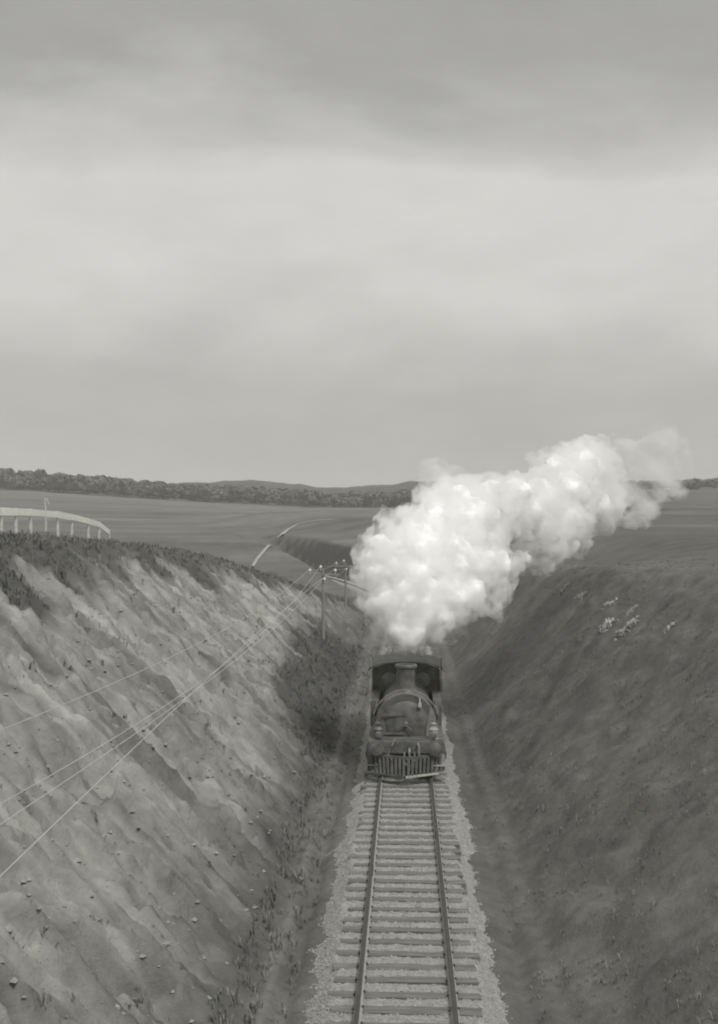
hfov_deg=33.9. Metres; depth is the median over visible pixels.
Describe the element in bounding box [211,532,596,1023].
formation
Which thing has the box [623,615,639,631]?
grass tussock
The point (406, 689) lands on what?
steam locomotive
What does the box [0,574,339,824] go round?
telegraph wire
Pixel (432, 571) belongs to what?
steam plume
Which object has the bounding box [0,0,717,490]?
sky
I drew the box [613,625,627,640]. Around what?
grass tussock
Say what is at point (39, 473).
tree
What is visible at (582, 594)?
grass tussock
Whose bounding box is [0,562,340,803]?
telegraph wire
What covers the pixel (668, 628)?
grass tussock
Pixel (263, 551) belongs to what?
footpath
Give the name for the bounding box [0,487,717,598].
ground
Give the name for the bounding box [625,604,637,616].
grass tussock
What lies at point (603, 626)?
flowering plant
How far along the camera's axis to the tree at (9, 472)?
913.39 m
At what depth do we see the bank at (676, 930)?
29.33 m
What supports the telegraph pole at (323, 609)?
on the bank at (140, 626)
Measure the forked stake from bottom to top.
2.182 m
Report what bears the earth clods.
on the bank at (140, 626)
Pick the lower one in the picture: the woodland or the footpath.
the footpath
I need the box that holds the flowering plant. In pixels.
[597,618,618,633]
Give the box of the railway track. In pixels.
[321,573,481,1023]
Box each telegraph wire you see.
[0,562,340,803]
[0,562,353,876]
[0,563,334,730]
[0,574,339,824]
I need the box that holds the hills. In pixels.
[177,480,711,493]
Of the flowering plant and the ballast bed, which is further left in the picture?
the ballast bed
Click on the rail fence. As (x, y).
(30, 513)
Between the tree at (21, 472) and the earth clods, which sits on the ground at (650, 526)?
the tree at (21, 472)
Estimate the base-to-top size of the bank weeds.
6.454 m
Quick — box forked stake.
[44,498,49,530]
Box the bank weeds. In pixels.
[1,581,298,1023]
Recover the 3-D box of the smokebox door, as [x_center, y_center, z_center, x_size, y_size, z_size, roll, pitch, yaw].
[1.424,6.449,35.790,1.430,1.420,0.255,0,-1,2]
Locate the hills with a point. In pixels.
(412, 485)
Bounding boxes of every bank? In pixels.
[0,537,369,1023]
[447,566,717,1023]
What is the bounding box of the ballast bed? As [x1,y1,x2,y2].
[305,575,508,1023]
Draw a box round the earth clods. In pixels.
[0,557,301,1023]
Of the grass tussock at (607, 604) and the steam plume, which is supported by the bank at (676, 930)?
the grass tussock at (607, 604)
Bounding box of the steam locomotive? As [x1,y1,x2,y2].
[365,653,446,777]
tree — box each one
[3,468,14,488]
[12,470,28,489]
[34,469,47,490]
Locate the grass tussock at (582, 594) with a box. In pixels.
[574,591,587,601]
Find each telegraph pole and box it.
[307,566,338,640]
[334,560,355,608]
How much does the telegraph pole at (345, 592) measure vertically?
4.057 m
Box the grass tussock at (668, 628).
[663,621,675,632]
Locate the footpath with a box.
[252,519,330,565]
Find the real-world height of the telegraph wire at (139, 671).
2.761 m
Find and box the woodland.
[0,467,717,506]
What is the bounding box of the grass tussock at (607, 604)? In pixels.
[600,596,618,610]
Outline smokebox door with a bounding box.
[382,701,427,736]
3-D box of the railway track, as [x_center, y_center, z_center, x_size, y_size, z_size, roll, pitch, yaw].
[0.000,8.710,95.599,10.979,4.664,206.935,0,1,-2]
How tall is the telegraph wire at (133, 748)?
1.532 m
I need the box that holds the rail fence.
[0,507,109,539]

